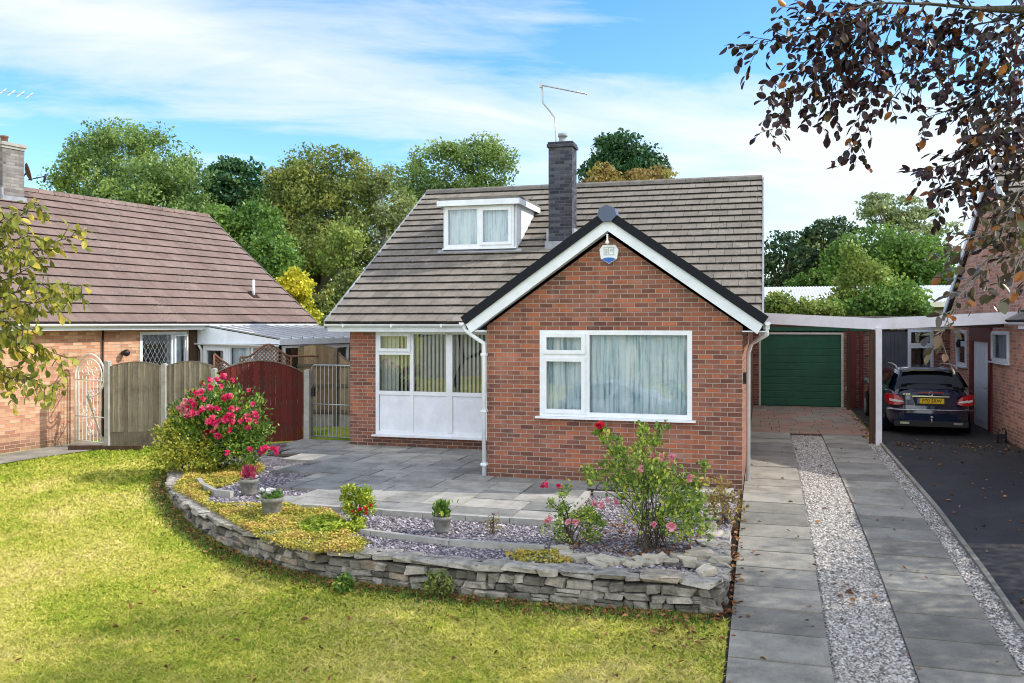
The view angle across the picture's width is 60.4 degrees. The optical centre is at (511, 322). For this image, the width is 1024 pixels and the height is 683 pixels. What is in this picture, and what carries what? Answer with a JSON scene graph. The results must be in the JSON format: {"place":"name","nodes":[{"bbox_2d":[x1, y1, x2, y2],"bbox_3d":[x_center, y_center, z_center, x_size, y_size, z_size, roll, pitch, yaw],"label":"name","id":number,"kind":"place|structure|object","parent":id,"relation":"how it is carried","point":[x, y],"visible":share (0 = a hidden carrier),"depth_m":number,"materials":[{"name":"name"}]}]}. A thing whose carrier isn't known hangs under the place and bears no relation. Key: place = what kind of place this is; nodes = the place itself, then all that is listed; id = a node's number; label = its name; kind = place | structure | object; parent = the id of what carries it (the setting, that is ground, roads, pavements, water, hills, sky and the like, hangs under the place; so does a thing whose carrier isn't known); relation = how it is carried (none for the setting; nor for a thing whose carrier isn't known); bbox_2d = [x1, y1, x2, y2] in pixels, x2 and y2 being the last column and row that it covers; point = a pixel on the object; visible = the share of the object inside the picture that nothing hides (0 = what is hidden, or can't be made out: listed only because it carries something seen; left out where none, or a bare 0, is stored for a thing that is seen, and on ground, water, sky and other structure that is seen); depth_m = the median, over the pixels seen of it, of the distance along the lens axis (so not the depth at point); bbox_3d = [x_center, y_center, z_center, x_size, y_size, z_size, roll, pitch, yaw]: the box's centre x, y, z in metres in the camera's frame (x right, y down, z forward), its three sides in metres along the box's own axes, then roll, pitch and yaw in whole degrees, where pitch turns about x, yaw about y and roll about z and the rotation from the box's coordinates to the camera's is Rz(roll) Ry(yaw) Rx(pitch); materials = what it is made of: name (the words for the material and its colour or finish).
{"place":"outdoors","nodes":[
{"label":"outdoors","id":0,"kind":"place"},
{"bbox_2d":[0,441,103,463],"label":"side path","id":1,"kind":"structure","parent":0,"point":[34,453],"depth_m":18.06,"materials":[{"name":"grey concrete"}]},
{"bbox_2d":[0,405,868,682],"bbox_3d":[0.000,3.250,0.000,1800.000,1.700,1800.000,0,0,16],"label":"lawn","id":2,"kind":"structure","parent":0,"point":[347,434],"depth_m":8.95,"materials":[{"name":"green plant"}]},
{"bbox_2d":[0,198,92,415],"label":"cherry tree","id":3,"kind":"object","parent":2,"relation":"on","point":[22,315],"visible":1,"depth_m":7.80,"materials":[{"name":"yellow plant"}]},
{"bbox_2d":[68,445,142,450],"bbox_3d":[-8.524,2.642,18.448,1.516,0.157,0.081,0,0,-2],"label":"timber edging","id":4,"kind":"object","parent":2,"relation":"on","point":[100,447],"visible":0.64,"depth_m":18.41,"materials":[{"name":"brown wood"}]},
{"bbox_2d":[104,361,111,445],"bbox_3d":[-8.675,1.786,18.904,0.110,1.955,0.110,0,0,22],"label":"fence post","id":5,"kind":"object","parent":2,"relation":"on","point":[107,365],"visible":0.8,"depth_m":18.86,"materials":[{"name":"concrete"}]},
{"bbox_2d":[74,353,103,444],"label":"garden gate","id":6,"kind":"structure","parent":5,"relation":"attached to","point":[76,406],"depth_m":19.20,"materials":[{"name":"white metal"}]},
{"bbox_2d":[36,117,221,212],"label":"ash tree","id":7,"kind":"object","parent":2,"relation":"on","point":[152,180],"visible":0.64,"depth_m":44.24,"materials":[{"name":"green plant"}]},
{"bbox_2d":[110,361,160,445],"bbox_3d":[-8.090,1.773,18.963,1.178,1.895,0.092,0,0,-5],"label":"wooden fence","id":8,"kind":"object","parent":2,"relation":"on","point":[135,401],"visible":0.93,"depth_m":18.93,"materials":[{"name":"brown wood"}]},
{"bbox_2d":[0,89,318,453],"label":"brick house","id":9,"kind":"structure","parent":2,"relation":"on","point":[165,283],"depth_m":22.11,"materials":[{"name":"brown tile"}]},
{"bbox_2d":[140,332,187,364],"bbox_3d":[-8.801,0.718,21.857,0.665,0.995,1.570,0,0,26],"label":"window","id":10,"kind":"structure","parent":9,"relation":"in","point":[159,348],"depth_m":22.07,"materials":[{"name":"white plastic"}]},
{"bbox_2d":[161,363,167,442],"bbox_3d":[-7.502,1.815,19.004,0.110,1.885,0.110,0,0,15],"label":"fence post","id":11,"kind":"object","parent":2,"relation":"on","point":[163,390],"visible":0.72,"depth_m":18.95,"materials":[{"name":"concrete"}]},
{"bbox_2d":[167,361,214,445],"bbox_3d":[-6.989,1.766,19.084,1.039,1.895,0.092,0,0,-8],"label":"wooden fence","id":12,"kind":"object","parent":2,"relation":"on","point":[184,376],"visible":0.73,"depth_m":19.04,"materials":[{"name":"brown wood"}]},
{"bbox_2d":[192,155,278,232],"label":"conifer tree","id":13,"kind":"object","parent":2,"relation":"on","point":[230,191],"visible":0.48,"depth_m":50.57,"materials":[{"name":"green plant"}]},
{"bbox_2d":[198,194,304,292],"bbox_3d":[-10.150,-1.131,33.532,3.889,7.621,4.809,0,0,-32],"label":"garden tree","id":14,"kind":"object","parent":2,"relation":"on","point":[272,256],"visible":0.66,"depth_m":33.16,"materials":[{"name":"green plant"}]},
{"bbox_2d":[216,360,302,442],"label":"wooden gate","id":15,"kind":"structure","parent":2,"relation":"on","point":[275,382],"depth_m":19.57,"materials":[{"name":"red wood"}]},
{"bbox_2d":[194,325,349,402],"bbox_3d":[-5.962,1.316,23.940,2.770,2.568,4.410,0,0,26],"label":"lean to","id":16,"kind":"object","parent":2,"relation":"on","point":[231,347],"visible":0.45,"depth_m":22.39,"materials":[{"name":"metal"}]},
{"bbox_2d":[203,345,232,369],"bbox_3d":[-7.436,1.570,22.674,0.860,2.020,0.592,0,0,27],"label":"door","id":17,"kind":"structure","parent":16,"relation":"in","point":[223,350],"depth_m":22.54,"materials":[{"name":"white plastic"}]},
{"bbox_2d":[228,345,291,364],"bbox_3d":[-6.352,1.288,22.131,1.670,1.455,0.600,0,0,26],"label":"window","id":18,"kind":"structure","parent":16,"relation":"in","point":[238,351],"depth_m":22.12,"materials":[{"name":"white plastic"}]},
{"bbox_2d":[239,344,318,365],"bbox_3d":[-5.668,0.984,21.463,1.935,0.978,0.050,0,0,-29],"label":"trellis panel","id":19,"kind":"object","parent":16,"relation":"attached to","point":[268,346],"visible":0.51,"depth_m":21.36,"materials":[{"name":"brown wood"}]},
{"bbox_2d":[282,343,349,402],"bbox_3d":[-4.984,1.288,23.513,0.600,1.455,4.020,0,0,26],"label":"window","id":20,"kind":"structure","parent":16,"relation":"in","point":[346,345],"depth_m":23.37,"materials":[{"name":"white plastic"}]},
{"bbox_2d":[276,266,323,323],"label":"golden shrub","id":21,"kind":"object","parent":2,"relation":"on","point":[302,288],"visible":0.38,"depth_m":30.67,"materials":[{"name":"yellow plant"}]},
{"bbox_2d":[304,369,311,438],"bbox_3d":[-4.588,1.857,19.771,0.130,1.645,0.130,0,0,15],"label":"fence post","id":22,"kind":"object","parent":2,"relation":"on","point":[307,403],"visible":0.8,"depth_m":19.71,"materials":[{"name":"concrete"}]},
{"bbox_2d":[311,364,349,437],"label":"side gate","id":23,"kind":"structure","parent":22,"relation":"attached to","point":[313,392],"depth_m":19.63,"materials":[{"name":"metal"}]},
{"bbox_2d":[292,344,333,425],"bbox_3d":[-4.982,1.598,22.188,1.135,2.125,0.085,0,0,0],"label":"wooden fence","id":24,"kind":"object","parent":2,"relation":"on","point":[324,353],"visible":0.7,"depth_m":22.18,"materials":[{"name":"beige wood"}]},
{"bbox_2d":[243,141,417,302],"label":"broadleaf tree","id":25,"kind":"object","parent":2,"relation":"on","point":[313,198],"visible":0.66,"depth_m":42.16,"materials":[{"name":"green plant"}]},
{"bbox_2d":[306,267,365,325],"bbox_3d":[-7.609,0.149,35.448,4.297,5.016,7.066,0,0,16],"label":"garden hedge","id":26,"kind":"object","parent":2,"relation":"on","point":[331,298],"visible":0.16,"depth_m":35.94,"materials":[{"name":"green plant"}]},
{"bbox_2d":[333,347,338,426],"bbox_3d":[-4.429,1.657,22.152,0.100,2.085,0.100,0,0,13],"label":"fence post","id":27,"kind":"object","parent":2,"relation":"on","point":[335,355],"visible":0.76,"depth_m":22.11,"materials":[{"name":"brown wood"}]},
{"bbox_2d":[314,211,368,288],"bbox_3d":[-7.314,-1.119,38.008,2.381,7.411,1.656,0,0,16],"label":"young tree","id":28,"kind":"object","parent":2,"relation":"on","point":[338,246],"visible":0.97,"depth_m":37.89,"materials":[{"name":"green plant"}]},
{"bbox_2d":[332,571,354,593],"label":"wall weed","id":29,"kind":"object","parent":2,"relation":"on","point":[342,583],"depth_m":9.72,"materials":[{"name":"green plant"}]},
{"bbox_2d":[338,352,349,426],"bbox_3d":[-3.901,1.694,21.833,1.169,1.935,0.085,0,0,36],"label":"wooden fence","id":30,"kind":"object","parent":2,"relation":"on","point":[342,360],"visible":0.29,"depth_m":22.03,"materials":[{"name":"beige wood"}]},
{"bbox_2d":[361,161,417,262],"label":"young tree","id":31,"kind":"object","parent":2,"relation":"on","point":[380,210],"visible":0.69,"depth_m":41.71,"materials":[{"name":"green plant"}]},
{"bbox_2d":[421,568,455,599],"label":"wall weed","id":32,"kind":"object","parent":2,"relation":"on","point":[433,587],"depth_m":9.48,"materials":[{"name":"green plant"}]},
{"bbox_2d":[146,467,749,628],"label":"fallen leaves","id":33,"kind":"object","parent":2,"relation":"on","point":[478,598],"visible":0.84,"depth_m":9.74,"materials":[{"name":"brown plant"}]},
{"bbox_2d":[165,465,732,614],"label":"stone wall","id":34,"kind":"structure","parent":2,"relation":"on","point":[678,590],"depth_m":9.52,"materials":[{"name":"stone"}]},
{"bbox_2d":[166,442,738,581],"bbox_3d":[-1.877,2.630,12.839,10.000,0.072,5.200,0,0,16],"label":"slate chips","id":35,"kind":"object","parent":2,"relation":"on","point":[463,534],"visible":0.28,"depth_m":10.99,"materials":[{"name":"grey gravel"}]},
{"bbox_2d":[144,408,230,474],"bbox_3d":[-5.774,2.069,15.495,1.122,1.281,1.670,0,0,-43],"label":"variegated shrub","id":36,"kind":"object","parent":35,"relation":"on","point":[180,456],"visible":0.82,"depth_m":15.37,"materials":[{"name":"green plant"}]},
{"bbox_2d":[197,478,233,497],"bbox_3d":[-4.720,2.588,13.759,0.213,0.123,1.493,0,0,-38],"label":"concrete edging","id":37,"kind":"object","parent":35,"relation":"on","point":[221,493],"visible":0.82,"depth_m":13.33,"materials":[{"name":"grey concrete"}]},
{"bbox_2d":[166,373,278,470],"bbox_3d":[-5.076,1.777,15.655,2.287,1.774,1.535,0,0,16],"label":"rose bush","id":38,"kind":"object","parent":35,"relation":"on","point":[220,413],"visible":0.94,"depth_m":15.43,"materials":[{"name":"green plant"}]},
{"bbox_2d":[238,463,258,495],"bbox_3d":[-4.021,2.390,13.448,0.297,0.480,0.313,0,0,-27],"label":"plant pot","id":39,"kind":"object","parent":35,"relation":"on","point":[248,481],"visible":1,"depth_m":13.38,"materials":[{"name":"stone"}]},
{"bbox_2d":[255,487,283,515],"bbox_3d":[-3.284,2.428,12.011,0.370,0.404,0.404,0,0,-5],"label":"plant pot","id":40,"kind":"object","parent":35,"relation":"on","point":[271,499],"visible":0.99,"depth_m":11.89,"materials":[{"name":"stone"}]},
{"bbox_2d":[171,460,371,555],"bbox_3d":[-3.873,2.583,12.929,1.754,0.176,7.134,0,0,-28],"label":"ground cover","id":41,"kind":"object","parent":35,"relation":"on","point":[288,528],"visible":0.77,"depth_m":11.66,"materials":[{"name":"yellow plant"}]},
{"bbox_2d":[297,510,366,534],"bbox_3d":[-2.305,2.565,11.223,0.830,0.222,0.940,0,0,-19],"label":"green mat","id":42,"kind":"object","parent":35,"relation":"on","point":[332,523],"visible":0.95,"depth_m":11.14,"materials":[{"name":"green plant"}]},
{"bbox_2d":[339,482,377,524],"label":"red flowered shrub","id":43,"kind":"object","parent":35,"relation":"on","point":[364,498],"visible":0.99,"depth_m":11.37,"materials":[{"name":"green plant"}]},
{"bbox_2d":[302,503,555,526],"bbox_3d":[-1.191,2.600,11.899,3.642,0.100,0.090,0,0,16],"label":"concrete edging","id":44,"kind":"object","parent":35,"relation":"on","point":[528,521],"visible":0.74,"depth_m":11.73,"materials":[{"name":"grey concrete"}]},
{"bbox_2d":[432,498,458,533],"bbox_3d":[-0.887,2.414,11.057,0.300,0.431,0.350,0,0,42],"label":"plant pot","id":45,"kind":"object","parent":35,"relation":"on","point":[442,520],"visible":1,"depth_m":10.99,"materials":[{"name":"stone"}]},
{"bbox_2d":[351,528,544,551],"bbox_3d":[-0.853,2.603,10.522,2.588,0.093,0.211,0,0,21],"label":"concrete edging","id":46,"kind":"object","parent":35,"relation":"on","point":[480,544],"visible":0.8,"depth_m":10.36,"materials":[{"name":"grey concrete"}]},
{"bbox_2d":[480,513,501,533],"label":"dry seedling","id":47,"kind":"object","parent":35,"relation":"on","point":[492,528],"visible":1,"depth_m":10.98,"materials":[{"name":"brown plant"}]},
{"bbox_2d":[505,548,573,562],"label":"bed weeds","id":48,"kind":"object","parent":35,"relation":"on","point":[524,553],"visible":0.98,"depth_m":9.86,"materials":[{"name":"green plant"}]},
{"bbox_2d":[556,491,590,525],"bbox_3d":[0.876,2.598,12.415,0.080,0.104,2.042,0,0,16],"label":"concrete edging","id":49,"kind":"object","parent":35,"relation":"on","point":[585,495],"visible":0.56,"depth_m":12.65,"materials":[{"name":"grey concrete"}]},
{"bbox_2d":[538,479,618,545],"bbox_3d":[0.771,2.260,10.501,0.856,0.750,0.708,0,0,-11],"label":"rose bush","id":50,"kind":"object","parent":35,"relation":"on","point":[587,511],"visible":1,"depth_m":10.45,"materials":[{"name":"green plant"}]},
{"bbox_2d":[571,552,589,563],"bbox_3d":[0.748,2.610,9.768,0.229,0.084,0.227,0,0,-37],"label":"rockery stone","id":51,"kind":"object","parent":35,"relation":"on","point":[578,559],"visible":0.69,"depth_m":9.70,"materials":[{"name":"grey stone"}]},
{"bbox_2d":[586,555,607,567],"bbox_3d":[0.939,2.606,9.566,0.150,0.098,0.305,0,0,-37],"label":"rockery stone","id":52,"kind":"object","parent":35,"relation":"on","point":[592,560],"visible":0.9,"depth_m":9.53,"materials":[{"name":"grey stone"}]},
{"bbox_2d":[569,516,701,555],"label":"dead stems","id":53,"kind":"object","parent":35,"relation":"on","point":[620,530],"visible":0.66,"depth_m":10.48,"materials":[{"name":"brown plant"}]},
{"bbox_2d":[634,559,654,565],"bbox_3d":[1.447,2.614,9.577,0.204,0.071,0.189,0,0,-15],"label":"rockery stone","id":54,"kind":"object","parent":35,"relation":"on","point":[644,562],"visible":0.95,"depth_m":9.53,"materials":[{"name":"grey stone"}]},
{"bbox_2d":[578,420,719,553],"bbox_3d":[1.562,1.882,10.229,1.674,1.507,0.995,0,0,16],"label":"rose bush","id":55,"kind":"object","parent":35,"relation":"on","point":[657,477],"visible":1,"depth_m":10.17,"materials":[{"name":"green plant"}]},
{"bbox_2d":[593,491,709,502],"bbox_3d":[2.082,2.605,13.156,1.742,0.090,0.070,0,0,16],"label":"concrete edging","id":56,"kind":"object","parent":35,"relation":"on","point":[599,493],"visible":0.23,"depth_m":13.29,"materials":[{"name":"grey concrete"}]},
{"bbox_2d":[682,557,696,568],"bbox_3d":[1.920,2.584,9.469,0.152,0.159,0.237,0,0,22],"label":"rockery stone","id":57,"kind":"object","parent":35,"relation":"on","point":[689,562],"visible":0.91,"depth_m":9.37,"materials":[{"name":"grey stone"}]},
{"bbox_2d":[685,548,712,559],"bbox_3d":[2.102,2.603,9.848,0.218,0.110,0.291,0,0,-34],"label":"rockery stone","id":58,"kind":"object","parent":35,"relation":"on","point":[699,554],"visible":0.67,"depth_m":9.79,"materials":[{"name":"grey stone"}]},
{"bbox_2d":[696,564,716,576],"bbox_3d":[2.022,2.598,9.186,0.215,0.127,0.133,0,0,-34],"label":"rockery stone","id":59,"kind":"object","parent":35,"relation":"on","point":[703,570],"visible":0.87,"depth_m":9.14,"materials":[{"name":"grey stone"}]},
{"bbox_2d":[696,538,717,546],"bbox_3d":[2.322,2.623,10.466,0.216,0.072,0.321,0,0,0],"label":"rockery stone","id":60,"kind":"object","parent":35,"relation":"on","point":[711,543],"visible":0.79,"depth_m":10.39,"materials":[{"name":"grey stone"}]},
{"bbox_2d":[701,474,748,526],"bbox_3d":[2.817,2.338,11.624,0.629,0.628,0.805,0,0,16],"label":"berberis","id":61,"kind":"object","parent":35,"relation":"on","point":[711,499],"visible":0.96,"depth_m":11.58,"materials":[{"name":"brown plant"}]},
{"bbox_2d":[385,131,520,213],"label":"poplar tree","id":62,"kind":"object","parent":2,"relation":"on","point":[480,153],"visible":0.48,"depth_m":48.64,"materials":[{"name":"green plant"}]},
{"bbox_2d":[269,449,734,501],"bbox_3d":[-0.812,2.619,15.198,9.060,0.001,6.430,0,0,16],"label":"patio bedding","id":63,"kind":"object","parent":2,"relation":"on","point":[281,454],"visible":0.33,"depth_m":13.85,"materials":[{"name":"stone"}]},
{"bbox_2d":[324,82,770,494],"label":"brick house","id":64,"kind":"structure","parent":2,"relation":"on","point":[531,331],"depth_m":14.87,"materials":[{"name":"brown brick"}]},
{"bbox_2d":[371,332,486,440],"bbox_3d":[-1.197,1.273,18.372,3.490,2.225,0.660,0,0,16],"label":"window","id":65,"kind":"structure","parent":64,"relation":"in","point":[431,382],"depth_m":18.40,"materials":[{"name":"white plastic"}]},
{"bbox_2d":[442,204,516,249],"bbox_3d":[-0.695,-2.223,20.685,1.800,1.015,0.592,0,0,16],"label":"dormer window","id":66,"kind":"structure","parent":64,"relation":"in","point":[477,226],"depth_m":20.51,"materials":[{"name":"white plastic"}]},
{"bbox_2d":[535,330,695,422],"bbox_3d":[1.723,0.848,14.517,2.610,1.455,0.660,0,0,16],"label":"window","id":67,"kind":"structure","parent":64,"relation":"in","point":[612,375],"depth_m":14.41,"materials":[{"name":"white plastic"}]},
{"bbox_2d":[577,127,672,179],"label":"pine tree","id":68,"kind":"object","parent":2,"relation":"on","point":[618,152],"visible":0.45,"depth_m":55.09,"materials":[{"name":"green plant"}]},
{"bbox_2d":[311,226,944,306],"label":"distant woodland","id":69,"kind":"object","parent":2,"relation":"on","point":[817,245],"visible":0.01,"depth_m":74.28,"materials":[{"name":"green plant"}]},
{"bbox_2d":[578,161,678,182],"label":"autumn tree","id":70,"kind":"object","parent":2,"relation":"on","point":[606,173],"visible":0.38,"depth_m":47.36,"materials":[{"name":"brown plant"}]},
{"bbox_2d":[764,230,808,286],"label":"tree","id":71,"kind":"object","parent":2,"relation":"on","point":[773,259],"visible":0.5,"depth_m":51.71,"materials":[{"name":"green plant"}]},
{"bbox_2d":[764,289,849,331],"bbox_3d":[9.978,0.722,30.065,3.132,3.758,1.969,0,0,16],"label":"garden shrub","id":72,"kind":"object","parent":2,"relation":"on","point":[776,302],"visible":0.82,"depth_m":29.57,"materials":[{"name":"green plant"}]},
{"bbox_2d":[750,405,868,435],"bbox_3d":[7.749,2.546,23.307,2.698,0.130,6.068,0,0,16],"label":"paved apron","id":73,"kind":"object","parent":2,"relation":"on","point":[834,420],"visible":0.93,"depth_m":22.79,"materials":[{"name":"brown brick"}]},
{"bbox_2d":[782,265,841,302],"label":"garden hedge","id":74,"kind":"object","parent":2,"relation":"on","point":[796,282],"visible":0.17,"depth_m":48.80,"materials":[{"name":"green plant"}]},
{"bbox_2d":[753,316,872,408],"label":"garage","id":75,"kind":"structure","parent":2,"relation":"on","point":[799,368],"depth_m":26.22,"materials":[{"name":"red brick"}]},
{"bbox_2d":[761,334,840,406],"bbox_3d":[8.619,1.410,26.287,2.280,2.140,0.112,0,0,16],"label":"door","id":76,"kind":"structure","parent":75,"relation":"in","point":[797,369],"depth_m":26.29,"materials":[{"name":"green paint"}]},
{"bbox_2d":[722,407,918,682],"bbox_3d":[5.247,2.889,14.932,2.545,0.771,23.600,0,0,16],"label":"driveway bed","id":77,"kind":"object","parent":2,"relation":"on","point":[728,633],"visible":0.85,"depth_m":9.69,"materials":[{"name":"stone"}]},
{"bbox_2d":[790,435,918,682],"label":"gravel strip","id":78,"kind":"object","parent":77,"relation":"on","point":[835,679],"visible":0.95,"depth_m":10.05,"materials":[{"name":"grey gravel"}]},
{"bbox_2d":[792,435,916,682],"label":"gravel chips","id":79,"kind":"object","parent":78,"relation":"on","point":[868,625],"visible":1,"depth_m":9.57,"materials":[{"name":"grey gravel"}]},
{"bbox_2d":[787,215,860,285],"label":"tree","id":80,"kind":"object","parent":2,"relation":"on","point":[809,234],"visible":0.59,"depth_m":49.73,"materials":[{"name":"green plant"}]},
{"bbox_2d":[764,285,950,329],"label":"outbuilding","id":81,"kind":"structure","parent":2,"relation":"on","point":[816,291],"depth_m":40.16,"materials":[{"name":"white wood"}]},
{"bbox_2d":[818,240,919,312],"bbox_3d":[12.569,-0.180,30.959,3.612,5.547,2.264,0,0,1],"label":"broadleaf tree","id":82,"kind":"object","parent":2,"relation":"on","point":[858,267],"visible":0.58,"depth_m":30.74,"materials":[{"name":"green plant"}]},
{"bbox_2d":[719,0,1023,373],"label":"copper beech","id":83,"kind":"object","parent":2,"relation":"on","point":[841,37],"visible":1,"depth_m":5.95,"materials":[{"name":"brown plant"}]},
{"bbox_2d":[831,272,934,329],"bbox_3d":[12.574,0.434,30.157,3.350,4.319,2.916,0,0,42],"label":"garden shrub","id":84,"kind":"object","parent":2,"relation":"on","point":[885,301],"visible":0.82,"depth_m":29.57,"materials":[{"name":"green plant"}]},
{"bbox_2d":[809,221,962,286],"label":"broadleaf tree","id":85,"kind":"object","parent":2,"relation":"on","point":[900,253],"visible":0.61,"depth_m":46.11,"materials":[{"name":"green plant"}]},
{"bbox_2d":[764,312,1019,444],"bbox_3d":[8.869,1.204,22.221,5.360,2.888,7.390,0,0,16],"label":"carport","id":86,"kind":"object","parent":2,"relation":"on","point":[982,320],"visible":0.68,"depth_m":18.84,"materials":[{"name":"white wood"}]},
{"bbox_2d":[853,192,963,243],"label":"tree","id":87,"kind":"object","parent":2,"relation":"on","point":[875,205],"visible":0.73,"depth_m":53.42,"materials":[{"name":"green plant"}]},
{"bbox_2d":[873,316,949,370],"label":"garage","id":88,"kind":"structure","parent":2,"relation":"on","point":[905,346],"depth_m":25.53,"materials":[{"name":"black brick"}]},
{"bbox_2d":[882,331,906,370],"bbox_3d":[11.117,1.360,25.601,0.700,2.240,0.052,0,0,16],"label":"door","id":89,"kind":"structure","parent":88,"relation":"in","point":[894,343],"depth_m":25.58,"materials":[{"name":"grey paint"}]},
{"bbox_2d":[905,329,933,364],"bbox_3d":[11.819,0.907,25.547,0.800,1.455,0.630,0,0,16],"label":"window","id":90,"kind":"structure","parent":88,"relation":"in","point":[915,351],"depth_m":25.76,"materials":[{"name":"white plastic"}]},
{"bbox_2d":[850,408,1023,620],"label":"tarmac drive","id":91,"kind":"structure","parent":2,"relation":"on","point":[998,534],"depth_m":14.40,"materials":[{"name":"black asphalt"}]},
{"bbox_2d":[863,362,975,432],"bbox_3d":[10.145,1.798,22.210,2.354,1.660,5.009,0,0,16],"label":"parked car","id":92,"kind":"object","parent":91,"relation":"on","point":[921,395],"visible":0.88,"depth_m":20.13,"materials":[{"name":"blue paint"}]},
{"bbox_2d":[864,437,1023,677],"bbox_3d":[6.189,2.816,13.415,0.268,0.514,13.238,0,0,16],"label":"edging gravel","id":93,"kind":"structure","parent":2,"relation":"on","point":[1015,641],"depth_m":9.94,"materials":[{"name":"grey gravel"}]},
{"bbox_2d":[880,443,1023,633],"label":"kerb","id":94,"kind":"structure","parent":2,"relation":"on","point":[1006,603],"depth_m":10.69,"materials":[{"name":"grey concrete"}]},
{"bbox_2d":[942,163,1023,449],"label":"brick house","id":95,"kind":"structure","parent":2,"relation":"on","point":[988,363],"depth_m":20.46,"materials":[{"name":"red tile"}]},
{"bbox_2d":[956,330,967,367],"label":"window","id":96,"kind":"structure","parent":95,"relation":"in","point":[963,343],"depth_m":23.35,"materials":[{"name":"white plastic"}]},
{"bbox_2d":[974,341,987,429],"bbox_3d":[11.450,1.500,21.483,0.131,2.080,1.642,0,0,16],"label":"door","id":97,"kind":"structure","parent":95,"relation":"in","point":[980,348],"depth_m":21.50,"materials":[{"name":"white plastic"}]},
{"bbox_2d":[987,331,1009,364],"bbox_3d":[11.192,0.548,19.714,0.650,0.735,1.643,0,0,16],"label":"window","id":98,"kind":"structure","parent":95,"relation":"in","point":[1003,336],"depth_m":20.07,"materials":[{"name":"white plastic"}]},
{"bbox_2d":[271,439,733,518],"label":"patio","id":99,"kind":"structure","parent":0,"point":[410,478],"depth_m":14.36,"materials":[{"name":"grey stone"}]},
{"bbox_2d":[0,0,1023,290],"label":"sky","id":100,"kind":"structure","parent":0,"point":[377,79],"materials":[{"name":"blue"}]},
{"bbox_2d":[716,495,740,620],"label":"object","id":101,"kind":"structure","parent":0,"point":[733,541],"depth_m":10.51,"materials":[{"name":"brown plant"}]},
{"bbox_2d":[726,431,1023,682],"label":"driveway slabs","id":102,"kind":"structure","parent":0,"point":[949,634],"depth_m":9.62,"materials":[{"name":"grey concrete"}]},
{"bbox_2d":[721,413,1023,681],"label":"scattered leaves","id":103,"kind":"object","parent":102,"relation":"on","point":[735,553],"visible":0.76,"depth_m":11.60,"materials":[{"name":"brown plant"}]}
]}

